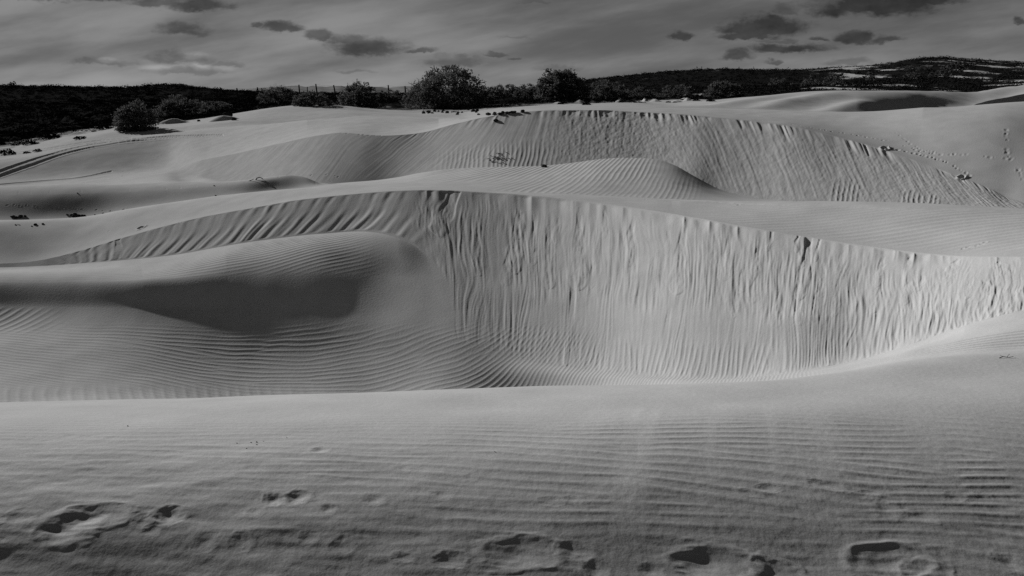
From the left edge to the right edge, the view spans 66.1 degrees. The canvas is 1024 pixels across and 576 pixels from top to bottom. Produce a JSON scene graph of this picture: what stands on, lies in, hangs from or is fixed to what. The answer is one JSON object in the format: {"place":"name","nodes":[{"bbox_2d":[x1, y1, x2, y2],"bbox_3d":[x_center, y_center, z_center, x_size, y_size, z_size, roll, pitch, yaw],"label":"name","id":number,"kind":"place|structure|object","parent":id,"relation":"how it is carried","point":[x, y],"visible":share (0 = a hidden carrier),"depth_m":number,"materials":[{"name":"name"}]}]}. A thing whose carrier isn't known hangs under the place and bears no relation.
{"place":"outdoors","nodes":[
{"label":"outdoors","id":0,"kind":"place"},
{"bbox_2d":[238,86,495,92],"bbox_3d":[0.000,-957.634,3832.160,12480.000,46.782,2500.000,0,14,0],"label":"hills","id":1,"kind":"structure","parent":0,"point":[320,89],"depth_m":3232.38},
{"bbox_2d":[0,85,1023,575],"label":"ground","id":2,"kind":"structure","parent":0,"point":[772,335],"depth_m":10.85,"materials":[{"name":"grey sand"}]},
{"bbox_2d":[0,148,15,154],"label":"shrub","id":3,"kind":"object","parent":2,"relation":"on","point":[9,150],"visible":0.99,"depth_m":46.05,"materials":[{"name":"black plant"}]},
{"bbox_2d":[22,139,35,144],"bbox_3d":[-30.769,-9.306,50.212,0.949,0.369,1.280,-13,19,-42],"label":"shrub","id":4,"kind":"object","parent":2,"relation":"on","point":[26,142],"visible":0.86,"depth_m":50.02,"materials":[{"name":"black plant"}]},
{"bbox_2d":[42,133,60,138],"bbox_3d":[-30.434,-10.056,52.061,1.148,0.438,1.321,-4,15,-16],"label":"shrub","id":5,"kind":"object","parent":2,"relation":"on","point":[49,136],"visible":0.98,"depth_m":51.91,"materials":[{"name":"black plant"}]},
{"bbox_2d":[73,136,85,138],"bbox_3d":[-26.462,-9.252,48.357,0.835,0.221,0.857,0,14,0],"label":"shrub","id":6,"kind":"object","parent":2,"relation":"on","point":[79,137],"visible":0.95,"depth_m":48.19,"materials":[{"name":"black plant"}]},
{"bbox_2d":[81,125,93,128],"bbox_3d":[-30.059,-11.426,55.865,0.762,0.352,0.938,13,19,43],"label":"shrub","id":7,"kind":"object","parent":2,"relation":"on","point":[86,127],"visible":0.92,"depth_m":55.70,"materials":[{"name":"black plant"}]},
{"bbox_2d":[95,125,113,129],"bbox_3d":[-27.869,-11.030,53.869,1.280,0.369,1.128,-7,16,-26],"label":"shrub","id":8,"kind":"object","parent":2,"relation":"on","point":[102,127],"visible":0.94,"depth_m":53.69,"materials":[{"name":"black plant"}]},
{"bbox_2d":[110,99,159,131],"bbox_3d":[-24.159,-11.076,50.305,2.959,2.167,3.192,0,14,0],"label":"thorn bush","id":9,"kind":"object","parent":2,"relation":"on","point":[132,118],"visible":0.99,"depth_m":49.83,"materials":[{"name":"black plant"}]},
{"bbox_2d":[221,112,232,115],"bbox_3d":[-19.987,-12.093,55.239,0.769,0.483,0.579,-5,4,-32],"label":"rock","id":10,"kind":"object","parent":2,"relation":"on","point":[227,114],"visible":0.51,"depth_m":55.05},
{"bbox_2d":[291,91,334,105],"bbox_3d":[-15.550,-14.771,61.194,3.254,1.389,3.177,5,15,20],"label":"thorn bush","id":11,"kind":"object","parent":2,"relation":"on","point":[307,96],"visible":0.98,"depth_m":60.45,"materials":[{"name":"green plant"}]},
{"bbox_2d":[400,64,493,109],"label":"acacia tree","id":12,"kind":"object","parent":2,"relation":"on","point":[427,88],"visible":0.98,"depth_m":68.77,"materials":[{"name":"black plant"}]},
{"bbox_2d":[533,68,592,101],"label":"acacia tree","id":13,"kind":"object","parent":2,"relation":"on","point":[564,82],"visible":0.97,"depth_m":82.92,"materials":[{"name":"black plant"}]},
{"bbox_2d":[0,58,1023,131],"bbox_3d":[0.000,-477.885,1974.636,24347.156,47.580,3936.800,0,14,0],"label":"hills","id":14,"kind":"structure","parent":0,"point":[813,72],"depth_m":157.79,"materials":[{"name":"black plant"}]},
{"bbox_2d":[153,94,209,116],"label":"thorn bush","id":15,"kind":"object","parent":14,"relation":"on","point":[168,107],"visible":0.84,"depth_m":71.47,"materials":[{"name":"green plant"}]},
{"bbox_2d":[200,101,232,110],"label":"thorn bush","id":16,"kind":"object","parent":14,"relation":"on","point":[213,105],"visible":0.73,"depth_m":75.56,"materials":[{"name":"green plant"}]},
{"bbox_2d":[256,84,296,104],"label":"twiggy bush","id":17,"kind":"object","parent":14,"relation":"on","point":[283,91],"visible":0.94,"depth_m":78.62,"materials":[{"name":"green plant"}]},
{"bbox_2d":[192,84,446,101],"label":"wire fence","id":18,"kind":"object","parent":14,"relation":"on","point":[334,89],"visible":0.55,"depth_m":102.36,"materials":[{"name":"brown metal"}]},
{"bbox_2d":[336,81,379,107],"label":"thorn bush","id":19,"kind":"object","parent":14,"relation":"on","point":[358,95],"visible":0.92,"depth_m":69.86,"materials":[{"name":"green plant"}]},
{"bbox_2d":[376,89,402,98],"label":"thorn bush","id":20,"kind":"object","parent":14,"relation":"on","point":[394,93],"visible":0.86,"depth_m":104.68,"materials":[{"name":"grey plant"}]},
{"bbox_2d":[487,84,522,97],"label":"bush","id":21,"kind":"object","parent":14,"relation":"on","point":[506,93],"visible":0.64,"depth_m":111.39,"materials":[{"name":"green plant"}]},
{"bbox_2d":[0,55,1023,145],"bbox_3d":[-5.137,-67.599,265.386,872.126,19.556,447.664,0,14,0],"label":"scrub","id":22,"kind":"object","parent":14,"relation":"on","point":[244,103],"visible":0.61,"depth_m":118.44,"materials":[{"name":"black plant"}]},
{"bbox_2d":[512,83,535,99],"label":"thorn tree","id":23,"kind":"object","parent":14,"relation":"on","point":[529,94],"visible":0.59,"depth_m":99.36,"materials":[{"name":"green plant"}]},
{"bbox_2d":[578,78,629,98],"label":"thorn tree","id":24,"kind":"object","parent":14,"relation":"on","point":[601,89],"visible":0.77,"depth_m":92.42,"materials":[{"name":"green plant"}]},
{"bbox_2d":[623,85,656,96],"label":"thorn bush","id":25,"kind":"object","parent":14,"relation":"on","point":[638,93],"visible":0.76,"depth_m":101.62,"materials":[{"name":"grey plant"}]},
{"bbox_2d":[655,84,697,97],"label":"thorn bush","id":26,"kind":"object","parent":14,"relation":"on","point":[672,91],"visible":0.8,"depth_m":95.08,"materials":[{"name":"grey plant"}]},
{"bbox_2d":[702,81,741,97],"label":"thorn bush","id":27,"kind":"object","parent":14,"relation":"on","point":[713,90],"visible":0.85,"depth_m":88.86,"materials":[{"name":"grey plant"}]},
{"bbox_2d":[768,78,793,84],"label":"hillside bush","id":28,"kind":"object","parent":14,"relation":"on","point":[776,82],"visible":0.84,"depth_m":144.30,"materials":[{"name":"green plant"}]},
{"bbox_2d":[800,75,822,86],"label":"hillside bush","id":29,"kind":"object","parent":14,"relation":"on","point":[816,81],"visible":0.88,"depth_m":126.00,"materials":[{"name":"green plant"}]},
{"bbox_2d":[821,72,845,84],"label":"hillside bush","id":30,"kind":"object","parent":14,"relation":"on","point":[835,78],"visible":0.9,"depth_m":129.94,"materials":[{"name":"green plant"}]},
{"bbox_2d":[865,72,874,80],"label":"hillside bush","id":31,"kind":"object","parent":14,"relation":"on","point":[872,76],"visible":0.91,"depth_m":151.89,"materials":[{"name":"grey plant"}]},
{"bbox_2d":[902,72,924,79],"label":"hillside bush","id":32,"kind":"object","parent":14,"relation":"on","point":[911,75],"visible":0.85,"depth_m":146.60,"materials":[{"name":"grey plant"}]},
{"bbox_2d":[913,65,931,70],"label":"hillside bush","id":33,"kind":"object","parent":14,"relation":"on","point":[921,68],"visible":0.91,"depth_m":178.49,"materials":[{"name":"grey plant"}]},
{"bbox_2d":[933,66,953,75],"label":"hillside bush","id":34,"kind":"object","parent":14,"relation":"on","point":[940,71],"visible":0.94,"depth_m":158.55,"materials":[{"name":"grey plant"}]},
{"bbox_2d":[946,61,969,71],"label":"hillside bush","id":35,"kind":"object","parent":14,"relation":"on","point":[965,64],"visible":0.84,"depth_m":171.08,"materials":[{"name":"grey plant"}]},
{"bbox_2d":[0,0,1023,89],"label":"sky","id":36,"kind":"structure","parent":0,"point":[225,44],"materials":[{"name":"grey"}]}
]}

